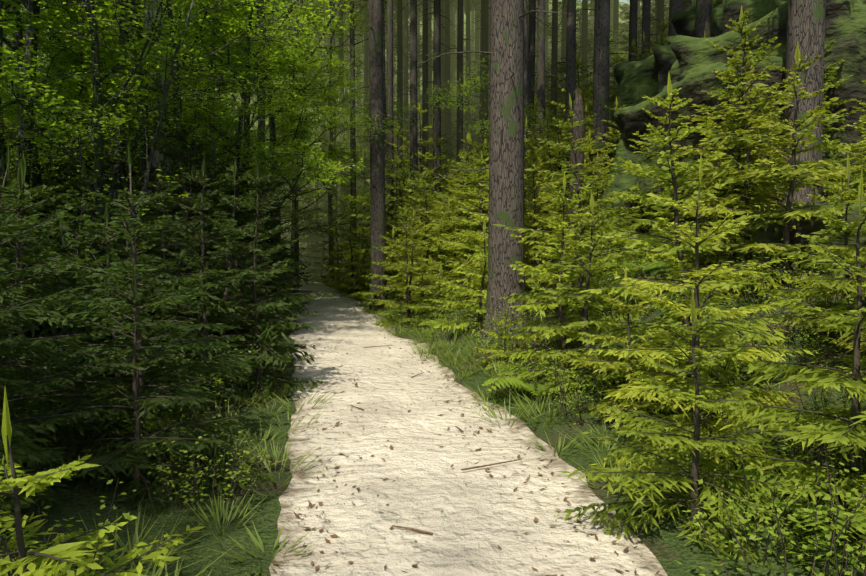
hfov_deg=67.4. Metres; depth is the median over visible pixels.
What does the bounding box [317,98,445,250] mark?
young beech
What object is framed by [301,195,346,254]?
young spruce
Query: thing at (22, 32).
beech
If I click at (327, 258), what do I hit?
young spruce
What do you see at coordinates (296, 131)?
beech storey
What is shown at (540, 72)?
tall spruce
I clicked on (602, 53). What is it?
tall spruce
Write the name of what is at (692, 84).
boulder
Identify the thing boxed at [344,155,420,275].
young spruce
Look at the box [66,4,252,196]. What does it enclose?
beech storey
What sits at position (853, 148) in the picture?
young spruce
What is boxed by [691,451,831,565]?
bilberry
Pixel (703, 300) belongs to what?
bilberry
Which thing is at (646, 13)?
tall spruce
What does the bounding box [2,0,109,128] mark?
beech storey
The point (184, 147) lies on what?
young spruce
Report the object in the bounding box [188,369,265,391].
fern
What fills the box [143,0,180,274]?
trunk
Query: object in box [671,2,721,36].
sandstone rock
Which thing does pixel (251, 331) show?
young spruce
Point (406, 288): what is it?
young spruce
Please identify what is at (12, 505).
fern
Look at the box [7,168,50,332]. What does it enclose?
young spruce
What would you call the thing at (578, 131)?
dead snag
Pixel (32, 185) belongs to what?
young spruce
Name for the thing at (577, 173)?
young spruce
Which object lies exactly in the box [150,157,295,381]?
young spruce
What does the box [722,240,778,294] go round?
bilberry
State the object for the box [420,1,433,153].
tall spruce
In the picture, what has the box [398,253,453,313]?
young spruce
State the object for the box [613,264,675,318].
bilberry
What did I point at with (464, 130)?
young spruce
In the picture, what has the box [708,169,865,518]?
young spruce
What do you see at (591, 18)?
spruce
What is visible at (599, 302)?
bilberry
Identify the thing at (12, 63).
beech storey
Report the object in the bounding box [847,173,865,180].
fern
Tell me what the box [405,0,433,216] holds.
tall spruce
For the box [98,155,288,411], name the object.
young spruce
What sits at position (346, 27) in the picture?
spruce
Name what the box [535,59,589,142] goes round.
young spruce
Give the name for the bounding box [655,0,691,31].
spruce
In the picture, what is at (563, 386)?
bilberry
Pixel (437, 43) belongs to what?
tall spruce
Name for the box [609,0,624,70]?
spruce
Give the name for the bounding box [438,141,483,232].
young spruce
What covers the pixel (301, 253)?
young spruce
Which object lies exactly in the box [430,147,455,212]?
young spruce
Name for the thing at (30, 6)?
beech
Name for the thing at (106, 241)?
young spruce
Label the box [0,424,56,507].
young spruce
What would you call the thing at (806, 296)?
bilberry
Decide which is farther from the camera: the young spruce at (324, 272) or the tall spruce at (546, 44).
the tall spruce at (546, 44)
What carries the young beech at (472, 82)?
on the ground at (666, 546)
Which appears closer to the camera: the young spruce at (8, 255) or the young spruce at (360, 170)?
the young spruce at (8, 255)
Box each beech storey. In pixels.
[0,0,119,118]
[0,0,211,298]
[0,0,245,309]
[1,53,104,183]
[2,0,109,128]
[2,4,71,146]
[2,4,86,181]
[2,15,49,143]
[3,0,172,239]
[3,0,352,215]
[3,0,365,215]
[3,5,186,196]
[4,0,221,214]
[4,10,181,139]
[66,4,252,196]
[77,0,275,188]
[91,0,292,170]
[162,0,354,219]
[162,1,340,220]
[169,42,266,170]
[172,0,365,277]
[194,0,312,177]
[203,0,387,288]
[205,31,325,219]
[227,39,349,175]
[243,0,409,282]
[252,59,362,188]
[256,10,368,275]
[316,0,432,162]
[337,35,421,181]
[358,3,473,167]
[417,0,535,77]
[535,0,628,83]
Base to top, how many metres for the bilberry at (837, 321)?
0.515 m
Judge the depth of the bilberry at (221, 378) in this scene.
6.99 m
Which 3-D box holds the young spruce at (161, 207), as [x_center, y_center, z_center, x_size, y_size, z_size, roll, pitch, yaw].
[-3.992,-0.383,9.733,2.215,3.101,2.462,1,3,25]
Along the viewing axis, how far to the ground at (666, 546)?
4.41 m
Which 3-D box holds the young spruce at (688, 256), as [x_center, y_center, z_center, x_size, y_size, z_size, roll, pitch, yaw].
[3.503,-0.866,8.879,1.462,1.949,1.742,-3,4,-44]
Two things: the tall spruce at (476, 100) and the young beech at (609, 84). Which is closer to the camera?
the young beech at (609, 84)
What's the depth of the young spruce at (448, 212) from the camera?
16.92 m
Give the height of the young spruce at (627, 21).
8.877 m
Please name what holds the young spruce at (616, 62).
on the ground at (666, 546)
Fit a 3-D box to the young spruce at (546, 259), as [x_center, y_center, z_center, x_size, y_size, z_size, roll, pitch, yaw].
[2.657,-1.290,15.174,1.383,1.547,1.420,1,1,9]
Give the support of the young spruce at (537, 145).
on the ground at (666, 546)
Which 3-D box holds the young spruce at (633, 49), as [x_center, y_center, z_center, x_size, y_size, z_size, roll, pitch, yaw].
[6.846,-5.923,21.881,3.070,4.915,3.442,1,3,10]
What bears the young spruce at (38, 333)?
on the ground at (666, 546)
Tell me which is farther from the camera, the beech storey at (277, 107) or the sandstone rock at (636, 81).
the beech storey at (277, 107)
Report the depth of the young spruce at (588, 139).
14.71 m
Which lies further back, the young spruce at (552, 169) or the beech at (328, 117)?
the beech at (328, 117)
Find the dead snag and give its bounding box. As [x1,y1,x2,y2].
[564,85,584,271]
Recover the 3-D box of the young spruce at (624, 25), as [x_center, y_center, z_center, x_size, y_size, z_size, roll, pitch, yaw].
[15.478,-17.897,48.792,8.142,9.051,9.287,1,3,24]
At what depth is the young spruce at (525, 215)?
17.55 m
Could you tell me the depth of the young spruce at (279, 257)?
16.96 m
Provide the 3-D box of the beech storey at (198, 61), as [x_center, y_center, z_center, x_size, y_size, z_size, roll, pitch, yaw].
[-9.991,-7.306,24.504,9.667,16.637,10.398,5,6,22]
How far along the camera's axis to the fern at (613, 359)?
6.59 m
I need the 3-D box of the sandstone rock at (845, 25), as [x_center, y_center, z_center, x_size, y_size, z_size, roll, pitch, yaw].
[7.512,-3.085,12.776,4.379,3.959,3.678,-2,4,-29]
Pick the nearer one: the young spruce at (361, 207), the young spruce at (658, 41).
the young spruce at (658, 41)
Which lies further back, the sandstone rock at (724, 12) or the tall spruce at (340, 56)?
the tall spruce at (340, 56)
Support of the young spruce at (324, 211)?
on the ground at (666, 546)
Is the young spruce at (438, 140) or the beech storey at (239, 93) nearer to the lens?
the young spruce at (438, 140)
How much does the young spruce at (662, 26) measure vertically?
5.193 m
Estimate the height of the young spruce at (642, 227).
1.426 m
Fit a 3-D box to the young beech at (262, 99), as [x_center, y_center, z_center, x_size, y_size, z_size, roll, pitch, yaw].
[-5.615,-2.229,14.076,5.271,6.321,3.566,0,3,-3]
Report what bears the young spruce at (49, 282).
on the ground at (666, 546)
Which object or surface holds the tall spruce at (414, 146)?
on the ground at (666, 546)
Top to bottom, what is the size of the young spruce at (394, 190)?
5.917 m
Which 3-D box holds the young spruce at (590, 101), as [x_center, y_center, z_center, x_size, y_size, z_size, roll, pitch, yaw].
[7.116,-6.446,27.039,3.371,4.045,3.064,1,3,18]
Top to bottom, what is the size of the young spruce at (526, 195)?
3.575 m
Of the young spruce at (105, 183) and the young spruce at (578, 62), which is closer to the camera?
the young spruce at (105, 183)
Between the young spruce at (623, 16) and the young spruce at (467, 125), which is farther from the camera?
the young spruce at (623, 16)
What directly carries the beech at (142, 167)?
on the ground at (666, 546)
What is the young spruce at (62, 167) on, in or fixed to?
on the ground at (666, 546)
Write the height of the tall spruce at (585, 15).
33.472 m
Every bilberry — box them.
[0,463,136,574]
[82,506,130,575]
[125,389,230,468]
[141,416,270,515]
[158,338,258,410]
[383,286,405,309]
[392,298,440,331]
[415,294,482,341]
[465,301,512,342]
[472,312,545,359]
[483,339,558,397]
[485,296,553,340]
[539,349,623,424]
[572,280,624,315]
[583,244,624,281]
[588,295,651,344]
[594,258,639,285]
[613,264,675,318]
[620,229,657,262]
[620,321,746,413]
[665,274,739,322]
[669,409,744,468]
[675,442,865,575]
[676,371,741,413]
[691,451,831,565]
[699,213,739,224]
[703,390,847,476]
[711,300,814,358]
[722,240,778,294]
[737,238,836,311]
[763,309,865,369]
[764,263,854,329]
[784,361,864,419]
[788,289,864,344]
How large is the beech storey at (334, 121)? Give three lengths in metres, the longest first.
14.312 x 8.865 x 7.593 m
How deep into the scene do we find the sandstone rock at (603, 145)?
16.25 m
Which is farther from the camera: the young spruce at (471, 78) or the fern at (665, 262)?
the young spruce at (471, 78)
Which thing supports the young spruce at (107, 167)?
on the ground at (666, 546)
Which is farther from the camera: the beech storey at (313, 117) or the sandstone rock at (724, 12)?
the beech storey at (313, 117)
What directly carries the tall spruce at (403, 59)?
on the ground at (666, 546)
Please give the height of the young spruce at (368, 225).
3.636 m
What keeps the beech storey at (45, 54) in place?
on the ground at (666, 546)
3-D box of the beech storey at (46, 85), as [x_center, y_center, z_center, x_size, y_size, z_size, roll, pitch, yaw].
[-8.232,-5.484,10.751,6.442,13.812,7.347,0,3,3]
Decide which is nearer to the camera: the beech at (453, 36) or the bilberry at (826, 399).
the bilberry at (826, 399)
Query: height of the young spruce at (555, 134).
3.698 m
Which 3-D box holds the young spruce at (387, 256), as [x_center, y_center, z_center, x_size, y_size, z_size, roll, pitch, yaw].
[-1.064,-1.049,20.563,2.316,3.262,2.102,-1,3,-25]
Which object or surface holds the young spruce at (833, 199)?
on the ground at (666, 546)
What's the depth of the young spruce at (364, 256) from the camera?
28.77 m
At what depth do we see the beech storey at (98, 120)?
11.06 m
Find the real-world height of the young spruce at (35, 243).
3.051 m
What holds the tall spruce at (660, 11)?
on the ground at (666, 546)
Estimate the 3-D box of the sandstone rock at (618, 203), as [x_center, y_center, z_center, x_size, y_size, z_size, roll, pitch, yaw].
[4.639,-1.314,13.148,1.829,1.110,1.546,-1,3,-20]
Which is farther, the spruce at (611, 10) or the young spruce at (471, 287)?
the spruce at (611, 10)
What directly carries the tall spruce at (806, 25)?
on the ground at (666, 546)
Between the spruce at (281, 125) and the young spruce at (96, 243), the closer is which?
the young spruce at (96, 243)
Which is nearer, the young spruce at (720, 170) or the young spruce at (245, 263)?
the young spruce at (720, 170)
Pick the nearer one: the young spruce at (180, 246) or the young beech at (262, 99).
the young spruce at (180, 246)
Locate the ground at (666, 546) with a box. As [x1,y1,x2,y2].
[0,0,865,575]
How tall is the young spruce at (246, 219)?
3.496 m
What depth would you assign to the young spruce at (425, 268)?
14.66 m
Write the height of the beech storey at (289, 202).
15.340 m
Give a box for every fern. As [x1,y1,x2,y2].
[0,412,188,476]
[0,502,31,523]
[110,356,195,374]
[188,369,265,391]
[381,309,443,317]
[424,319,468,326]
[428,299,455,305]
[461,310,484,317]
[481,362,600,394]
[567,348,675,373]
[606,346,661,354]
[607,261,669,272]
[643,304,724,315]
[645,259,702,268]
[709,252,752,258]
[723,469,865,546]
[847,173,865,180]
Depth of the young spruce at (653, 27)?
36.67 m
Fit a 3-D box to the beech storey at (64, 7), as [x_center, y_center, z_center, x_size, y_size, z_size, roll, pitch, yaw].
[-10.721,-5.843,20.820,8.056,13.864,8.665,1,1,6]
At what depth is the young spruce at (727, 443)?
3.67 m
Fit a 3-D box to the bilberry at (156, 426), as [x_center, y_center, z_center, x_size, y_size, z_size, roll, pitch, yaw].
[-1.903,1.076,4.932,0.764,0.592,0.881,0,3,-5]
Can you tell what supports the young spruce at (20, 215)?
on the ground at (666, 546)
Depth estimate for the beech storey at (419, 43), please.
43.18 m
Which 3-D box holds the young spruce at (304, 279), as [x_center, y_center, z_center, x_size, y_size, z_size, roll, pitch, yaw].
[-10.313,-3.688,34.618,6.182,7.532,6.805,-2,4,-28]
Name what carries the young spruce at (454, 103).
on the ground at (666, 546)
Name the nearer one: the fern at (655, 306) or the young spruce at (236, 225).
the fern at (655, 306)
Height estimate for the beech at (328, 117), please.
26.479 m
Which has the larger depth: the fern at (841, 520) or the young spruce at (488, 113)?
the young spruce at (488, 113)
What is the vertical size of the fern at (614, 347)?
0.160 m
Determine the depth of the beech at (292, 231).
34.67 m
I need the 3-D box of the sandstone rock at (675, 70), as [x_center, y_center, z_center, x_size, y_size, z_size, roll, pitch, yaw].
[7.192,-3.543,15.244,4.314,3.098,3.508,0,3,8]
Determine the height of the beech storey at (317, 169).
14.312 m
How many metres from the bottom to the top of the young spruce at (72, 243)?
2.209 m
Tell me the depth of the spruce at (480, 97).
37.21 m
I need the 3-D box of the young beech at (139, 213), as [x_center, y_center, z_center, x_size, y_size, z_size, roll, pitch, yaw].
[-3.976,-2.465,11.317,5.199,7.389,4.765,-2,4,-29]
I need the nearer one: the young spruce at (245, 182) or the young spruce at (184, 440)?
the young spruce at (184, 440)
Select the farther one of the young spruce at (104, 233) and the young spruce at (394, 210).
the young spruce at (394, 210)
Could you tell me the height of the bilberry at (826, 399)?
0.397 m
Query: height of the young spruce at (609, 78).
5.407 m
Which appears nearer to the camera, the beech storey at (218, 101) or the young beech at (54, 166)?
the young beech at (54, 166)
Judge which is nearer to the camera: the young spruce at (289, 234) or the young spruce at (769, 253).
the young spruce at (769, 253)
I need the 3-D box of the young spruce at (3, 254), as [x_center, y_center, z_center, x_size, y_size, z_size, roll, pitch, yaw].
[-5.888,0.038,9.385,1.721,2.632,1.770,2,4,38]
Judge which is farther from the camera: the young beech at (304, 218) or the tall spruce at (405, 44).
the tall spruce at (405, 44)
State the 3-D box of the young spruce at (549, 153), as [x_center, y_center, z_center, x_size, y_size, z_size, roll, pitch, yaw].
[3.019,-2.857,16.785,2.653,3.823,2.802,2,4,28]
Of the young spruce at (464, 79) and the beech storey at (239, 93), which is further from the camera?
the young spruce at (464, 79)
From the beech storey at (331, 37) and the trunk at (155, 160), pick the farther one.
the beech storey at (331, 37)
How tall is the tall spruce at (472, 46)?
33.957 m
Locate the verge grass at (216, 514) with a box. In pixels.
[10,174,865,575]
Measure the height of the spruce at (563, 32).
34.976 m
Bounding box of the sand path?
[269,279,667,575]
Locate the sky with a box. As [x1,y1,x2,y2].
[577,0,668,2]
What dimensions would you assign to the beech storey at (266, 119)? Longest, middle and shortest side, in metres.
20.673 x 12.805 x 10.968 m
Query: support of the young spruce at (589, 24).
on the ground at (666, 546)
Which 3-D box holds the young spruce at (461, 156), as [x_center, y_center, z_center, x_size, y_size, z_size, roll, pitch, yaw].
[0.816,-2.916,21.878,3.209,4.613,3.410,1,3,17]
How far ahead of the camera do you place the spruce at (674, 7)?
23.93 m
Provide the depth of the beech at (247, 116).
23.85 m
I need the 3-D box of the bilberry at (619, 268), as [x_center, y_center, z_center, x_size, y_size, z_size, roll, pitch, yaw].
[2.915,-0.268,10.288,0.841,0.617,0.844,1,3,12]
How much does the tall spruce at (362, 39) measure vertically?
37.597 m
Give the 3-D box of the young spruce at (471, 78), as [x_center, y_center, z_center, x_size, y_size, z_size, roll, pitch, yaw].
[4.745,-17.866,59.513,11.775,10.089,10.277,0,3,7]
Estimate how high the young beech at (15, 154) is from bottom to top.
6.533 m
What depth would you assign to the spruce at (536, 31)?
55.23 m
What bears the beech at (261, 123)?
on the ground at (666, 546)
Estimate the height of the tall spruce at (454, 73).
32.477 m
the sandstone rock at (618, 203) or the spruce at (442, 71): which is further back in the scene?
the spruce at (442, 71)
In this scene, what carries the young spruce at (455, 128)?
on the ground at (666, 546)
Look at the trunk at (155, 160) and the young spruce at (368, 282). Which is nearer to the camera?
the trunk at (155, 160)
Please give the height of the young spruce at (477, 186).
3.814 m
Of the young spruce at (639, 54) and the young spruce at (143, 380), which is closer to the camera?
the young spruce at (143, 380)
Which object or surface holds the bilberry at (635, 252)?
on the ground at (666, 546)
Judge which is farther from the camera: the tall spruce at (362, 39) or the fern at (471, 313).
the tall spruce at (362, 39)
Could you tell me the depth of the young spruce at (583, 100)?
23.13 m
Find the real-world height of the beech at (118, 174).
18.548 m
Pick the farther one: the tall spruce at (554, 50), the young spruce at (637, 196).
the tall spruce at (554, 50)
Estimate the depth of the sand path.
4.54 m
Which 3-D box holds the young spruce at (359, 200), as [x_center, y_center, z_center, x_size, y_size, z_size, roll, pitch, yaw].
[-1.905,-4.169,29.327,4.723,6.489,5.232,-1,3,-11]
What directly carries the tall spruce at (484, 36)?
on the ground at (666, 546)
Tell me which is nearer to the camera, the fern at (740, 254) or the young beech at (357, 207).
the fern at (740, 254)
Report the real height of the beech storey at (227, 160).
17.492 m
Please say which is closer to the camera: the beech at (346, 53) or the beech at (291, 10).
the beech at (291, 10)
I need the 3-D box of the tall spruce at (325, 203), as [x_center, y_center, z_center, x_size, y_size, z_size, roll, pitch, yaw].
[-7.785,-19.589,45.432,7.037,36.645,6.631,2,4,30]
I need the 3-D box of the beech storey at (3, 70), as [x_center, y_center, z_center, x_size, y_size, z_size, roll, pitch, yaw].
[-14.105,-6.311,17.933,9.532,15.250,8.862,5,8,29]
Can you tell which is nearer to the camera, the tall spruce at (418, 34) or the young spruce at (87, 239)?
the young spruce at (87, 239)
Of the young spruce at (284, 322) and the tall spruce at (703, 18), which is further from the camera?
the tall spruce at (703, 18)
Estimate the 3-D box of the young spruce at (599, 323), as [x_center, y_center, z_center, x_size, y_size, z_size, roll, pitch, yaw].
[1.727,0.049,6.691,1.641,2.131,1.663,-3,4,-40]
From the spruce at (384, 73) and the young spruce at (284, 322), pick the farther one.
the spruce at (384, 73)
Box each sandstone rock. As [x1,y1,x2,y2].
[554,141,617,200]
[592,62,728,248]
[607,192,673,248]
[610,42,676,140]
[646,60,680,99]
[663,55,785,221]
[664,0,865,185]
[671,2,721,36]
[710,0,865,36]
[752,203,865,285]
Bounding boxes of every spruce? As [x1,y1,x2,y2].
[0,139,143,474]
[0,140,263,486]
[0,150,119,393]
[0,154,100,374]
[0,159,163,463]
[0,173,57,333]
[0,181,116,509]
[0,195,35,338]
[0,209,95,417]
[0,213,67,336]
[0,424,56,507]
[1,199,95,344]
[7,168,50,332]
[7,214,147,413]
[8,128,89,255]
[11,120,125,331]
[14,160,152,380]
[26,203,212,432]
[29,179,60,332]
[31,129,182,345]
[38,261,270,519]
[39,126,130,325]
[55,207,148,344]
[58,185,153,335]
[60,203,119,305]
[66,197,125,329]
[69,220,199,389]
[89,162,255,367]
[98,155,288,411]
[104,172,218,337]
[105,159,251,363]
[109,99,300,334]
[121,97,275,345]
[124,171,141,241]
[138,109,292,318]
[139,177,260,297]
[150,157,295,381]
[170,235,282,369]
[178,160,332,405]
[185,257,292,356]
[192,196,291,336]
[197,164,296,289]
[200,145,291,300]
[210,241,282,337]
[211,209,279,279]
[215,157,299,296]
[215,168,324,335]
[219,185,310,322]
[238,184,323,311]
[239,154,309,281]
[244,0,316,238]
[258,240,294,314]
[259,226,304,301]
[268,229,308,291]
[269,179,320,246]
[277,0,363,242]
[281,196,328,274]
[285,136,361,269]
[288,155,359,245]
[299,0,343,254]
[299,222,341,280]
[299,232,309,269]
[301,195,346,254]
[306,126,370,252]
[307,9,360,162]
[311,214,358,285]
[311,251,328,275]
[313,0,355,278]
[318,25,386,145]
[318,208,370,288]
[319,216,366,277]
[322,0,403,229]
[325,1,359,271]
[337,127,403,210]
[338,218,370,284]
[340,257,369,297]
[341,0,403,308]
[341,1,368,281]
[343,121,441,254]
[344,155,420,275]
[345,3,395,183]
[347,1,394,176]
[347,179,369,247]
[348,205,386,274]
[349,148,419,239]
[353,227,421,309]
[356,6,394,189]
[356,85,451,208]
[359,152,432,245]
[360,268,370,299]
[363,1,404,250]
[366,206,422,297]
[368,0,409,265]
[369,204,439,327]
[375,210,444,323]
[380,155,462,299]
[385,0,409,205]
[385,24,396,132]
[385,103,453,232]
[386,136,464,242]
[390,173,445,273]
[393,0,421,195]
[393,0,429,229]
[394,0,419,157]
[395,180,438,263]
[396,83,473,143]
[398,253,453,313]
[401,227,441,294]
[401,263,461,325]
[403,117,456,217]
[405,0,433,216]
[408,3,432,147]
[414,217,463,301]
[415,151,488,271]
[417,0,453,223]
[417,0,479,67]
[418,74,477,144]
[419,0,571,336]
[419,113,464,188]
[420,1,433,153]
[420,136,488,269]
[421,132,488,259]
[423,218,487,335]
[424,197,480,295]
[428,1,455,190]
[429,120,467,176]
[429,226,464,284]
[430,0,464,202]
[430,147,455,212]
[431,106,488,191]
[431,125,536,260]
[432,150,488,299]
[436,217,482,299]
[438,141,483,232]
[443,0,473,195]
[444,153,488,231]
[446,153,571,304]
[448,116,565,289]
[450,0,472,111]
[450,0,477,162]
[450,186,488,270]
[451,139,488,229]
[452,67,489,161]
[453,3,472,124]
[453,10,463,144]
[453,91,478,171]
[454,160,560,297]
[455,52,474,138]
[455,57,479,117]
[455,128,488,186]
[455,132,488,213]
[456,15,465,105]
[464,0,480,94]
[464,0,489,171]
[465,124,488,171]
[467,0,489,165]
[469,67,563,163]
[469,309,527,369]
[471,0,479,129]
[471,10,474,112]
[471,160,548,257]
[488,47,559,111]
[490,171,645,375]
[493,92,663,336]
[494,191,661,395]
[519,132,586,300]
[524,0,554,205]
[524,96,558,213]
[524,105,595,238]
[524,140,565,229]
[525,105,569,215]
[525,205,567,261]
[528,0,546,159]
[528,0,547,49]
[529,187,638,306]
[530,0,555,196]
[534,26,611,125]
[534,37,558,121]
[534,42,592,145]
[534,71,559,139]
[535,0,549,79]
[535,15,591,85]
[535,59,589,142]
[536,0,549,100]
[538,58,609,180]
[541,87,609,184]
[541,159,594,247]
[543,103,611,232]
[544,0,591,152]
[545,0,565,159]
[547,129,613,228]
[548,0,560,47]
[548,0,581,141]
[548,152,637,270]
[549,11,593,77]
[551,52,622,171]
[555,289,789,566]
[560,265,690,418]
[564,73,796,391]
[567,96,625,217]
[572,0,641,143]
[577,0,594,60]
[578,0,593,116]
[580,0,666,114]
[583,86,592,126]
[584,102,611,143]
[587,51,616,125]
[587,156,817,478]
[591,39,644,141]
[599,178,662,248]
[606,95,702,251]
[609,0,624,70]
[609,1,669,110]
[609,6,653,89]
[609,33,652,141]
[610,0,626,95]
[610,0,692,71]
[611,0,637,61]
[619,0,653,56]
[619,0,665,24]
[619,4,641,44]
[625,6,668,59]
[626,161,752,283]
[632,0,664,57]
[637,0,654,52]
[641,0,668,45]
[641,20,675,60]
[642,36,665,58]
[646,5,856,293]
[647,63,772,230]
[653,26,818,279]
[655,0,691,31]
[661,0,695,44]
[675,0,710,37]
[689,157,752,266]
[694,62,803,231]
[699,42,865,299]
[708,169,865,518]
[746,186,815,278]
[758,155,865,328]
[773,41,865,194]
[777,0,825,209]
[777,148,865,341]
[821,80,865,192]
[823,275,865,377]
[838,283,865,480]
[852,150,865,186]
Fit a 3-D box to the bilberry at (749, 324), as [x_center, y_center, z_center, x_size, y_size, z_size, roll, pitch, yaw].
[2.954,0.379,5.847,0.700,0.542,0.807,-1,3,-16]
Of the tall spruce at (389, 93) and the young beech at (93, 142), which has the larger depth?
the tall spruce at (389, 93)
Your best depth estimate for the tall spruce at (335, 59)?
56.13 m
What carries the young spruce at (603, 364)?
on the ground at (666, 546)
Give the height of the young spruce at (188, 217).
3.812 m
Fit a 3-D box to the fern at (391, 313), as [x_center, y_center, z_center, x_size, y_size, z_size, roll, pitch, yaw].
[-0.475,0.639,14.921,1.405,0.272,1.288,-2,4,-36]
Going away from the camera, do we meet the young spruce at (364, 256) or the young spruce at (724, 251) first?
the young spruce at (724, 251)
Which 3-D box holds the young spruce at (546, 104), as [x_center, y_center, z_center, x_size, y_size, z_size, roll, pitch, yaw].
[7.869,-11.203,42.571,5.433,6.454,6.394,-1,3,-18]
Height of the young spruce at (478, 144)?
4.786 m
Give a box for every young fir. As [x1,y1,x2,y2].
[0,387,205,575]
[0,493,45,527]
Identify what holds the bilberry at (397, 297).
on the ground at (666, 546)
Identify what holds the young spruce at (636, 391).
on the ground at (666, 546)
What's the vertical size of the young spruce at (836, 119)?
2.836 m
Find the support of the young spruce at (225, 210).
on the ground at (666, 546)
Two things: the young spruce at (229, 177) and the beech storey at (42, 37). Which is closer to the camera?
the young spruce at (229, 177)
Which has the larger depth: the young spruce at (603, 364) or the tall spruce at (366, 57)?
the tall spruce at (366, 57)
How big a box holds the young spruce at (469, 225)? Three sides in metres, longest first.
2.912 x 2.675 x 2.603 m
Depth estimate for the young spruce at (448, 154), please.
35.48 m
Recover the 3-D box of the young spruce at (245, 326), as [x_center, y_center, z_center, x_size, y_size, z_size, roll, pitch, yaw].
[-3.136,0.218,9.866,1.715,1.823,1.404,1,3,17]
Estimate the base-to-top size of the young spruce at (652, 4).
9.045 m
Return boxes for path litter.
[288,288,660,575]
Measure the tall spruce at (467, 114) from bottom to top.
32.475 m
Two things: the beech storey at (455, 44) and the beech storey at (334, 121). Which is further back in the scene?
the beech storey at (455, 44)
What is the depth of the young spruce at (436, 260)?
16.84 m
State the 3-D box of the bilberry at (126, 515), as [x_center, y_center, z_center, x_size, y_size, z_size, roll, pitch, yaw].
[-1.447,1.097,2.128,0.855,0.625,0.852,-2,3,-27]
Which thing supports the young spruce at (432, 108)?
on the ground at (666, 546)
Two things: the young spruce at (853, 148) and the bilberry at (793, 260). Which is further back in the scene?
the young spruce at (853, 148)
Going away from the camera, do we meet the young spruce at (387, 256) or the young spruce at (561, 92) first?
the young spruce at (387, 256)
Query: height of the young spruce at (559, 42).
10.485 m
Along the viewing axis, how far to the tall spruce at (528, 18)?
36.71 m
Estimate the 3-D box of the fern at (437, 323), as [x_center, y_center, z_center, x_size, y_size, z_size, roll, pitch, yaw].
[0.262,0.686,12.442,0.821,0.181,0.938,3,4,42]
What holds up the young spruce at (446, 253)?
on the ground at (666, 546)
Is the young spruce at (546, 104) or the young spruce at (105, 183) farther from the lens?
the young spruce at (546, 104)
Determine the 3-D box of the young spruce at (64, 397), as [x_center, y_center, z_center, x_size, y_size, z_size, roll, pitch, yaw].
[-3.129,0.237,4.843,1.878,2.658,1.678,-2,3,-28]
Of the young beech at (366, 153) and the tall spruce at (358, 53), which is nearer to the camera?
the young beech at (366, 153)
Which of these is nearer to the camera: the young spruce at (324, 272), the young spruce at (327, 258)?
the young spruce at (327, 258)
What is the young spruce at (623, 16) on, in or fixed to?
on the ground at (666, 546)
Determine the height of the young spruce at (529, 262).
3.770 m
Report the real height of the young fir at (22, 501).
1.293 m
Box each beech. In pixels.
[0,64,134,260]
[2,31,44,73]
[3,0,189,244]
[3,88,68,224]
[3,114,39,153]
[10,74,205,196]
[11,0,160,313]
[15,0,39,207]
[24,0,352,267]
[29,168,80,250]
[30,132,106,213]
[40,0,84,253]
[44,33,299,266]
[47,0,265,240]
[97,3,224,192]
[108,0,337,118]
[110,0,160,260]
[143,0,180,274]
[162,0,297,191]
[182,116,256,162]
[205,0,345,237]
[231,0,394,243]
[251,154,336,259]
[271,1,396,274]
[275,0,368,276]
[300,1,386,214]
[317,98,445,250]
[327,184,366,224]
[345,9,479,67]
[393,122,453,174]
[418,109,478,162]
[421,131,464,189]
[426,51,557,200]
[534,24,619,130]
[535,49,610,130]
[582,58,639,134]
[650,14,668,45]
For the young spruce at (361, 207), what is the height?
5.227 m
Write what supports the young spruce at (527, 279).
on the ground at (666, 546)
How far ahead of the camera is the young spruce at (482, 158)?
27.75 m
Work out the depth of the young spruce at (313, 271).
37.30 m
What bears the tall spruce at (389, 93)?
on the ground at (666, 546)
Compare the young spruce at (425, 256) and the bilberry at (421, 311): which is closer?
the bilberry at (421, 311)
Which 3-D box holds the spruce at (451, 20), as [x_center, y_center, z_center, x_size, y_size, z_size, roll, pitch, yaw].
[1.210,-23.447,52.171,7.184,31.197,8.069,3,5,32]
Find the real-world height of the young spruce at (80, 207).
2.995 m
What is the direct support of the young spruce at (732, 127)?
on the ground at (666, 546)
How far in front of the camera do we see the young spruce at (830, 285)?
5.01 m
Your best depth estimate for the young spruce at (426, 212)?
18.03 m
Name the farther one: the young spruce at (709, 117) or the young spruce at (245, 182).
the young spruce at (245, 182)
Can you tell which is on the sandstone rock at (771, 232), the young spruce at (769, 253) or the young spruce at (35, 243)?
the young spruce at (769, 253)
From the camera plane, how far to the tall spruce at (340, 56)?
38.94 m
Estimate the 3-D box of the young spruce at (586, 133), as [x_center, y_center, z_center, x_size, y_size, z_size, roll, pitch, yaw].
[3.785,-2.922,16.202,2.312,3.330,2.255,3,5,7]
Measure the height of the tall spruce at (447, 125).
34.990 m
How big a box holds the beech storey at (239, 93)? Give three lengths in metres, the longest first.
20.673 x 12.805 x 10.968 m
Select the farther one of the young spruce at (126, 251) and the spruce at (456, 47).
the spruce at (456, 47)
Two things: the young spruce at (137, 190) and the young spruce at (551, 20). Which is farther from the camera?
the young spruce at (551, 20)
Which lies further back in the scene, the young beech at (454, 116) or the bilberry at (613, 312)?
the young beech at (454, 116)
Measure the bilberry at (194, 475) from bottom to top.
0.574 m
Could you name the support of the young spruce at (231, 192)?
on the ground at (666, 546)
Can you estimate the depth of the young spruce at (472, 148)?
38.73 m
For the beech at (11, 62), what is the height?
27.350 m
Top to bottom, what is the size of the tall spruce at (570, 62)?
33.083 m
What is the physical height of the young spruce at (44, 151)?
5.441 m
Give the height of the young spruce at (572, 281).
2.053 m
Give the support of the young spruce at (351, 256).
on the ground at (666, 546)
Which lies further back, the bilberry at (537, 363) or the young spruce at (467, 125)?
the young spruce at (467, 125)
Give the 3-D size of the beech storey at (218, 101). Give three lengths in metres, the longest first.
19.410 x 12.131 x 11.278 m
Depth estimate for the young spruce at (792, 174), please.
7.09 m
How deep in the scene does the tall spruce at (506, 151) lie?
10.20 m

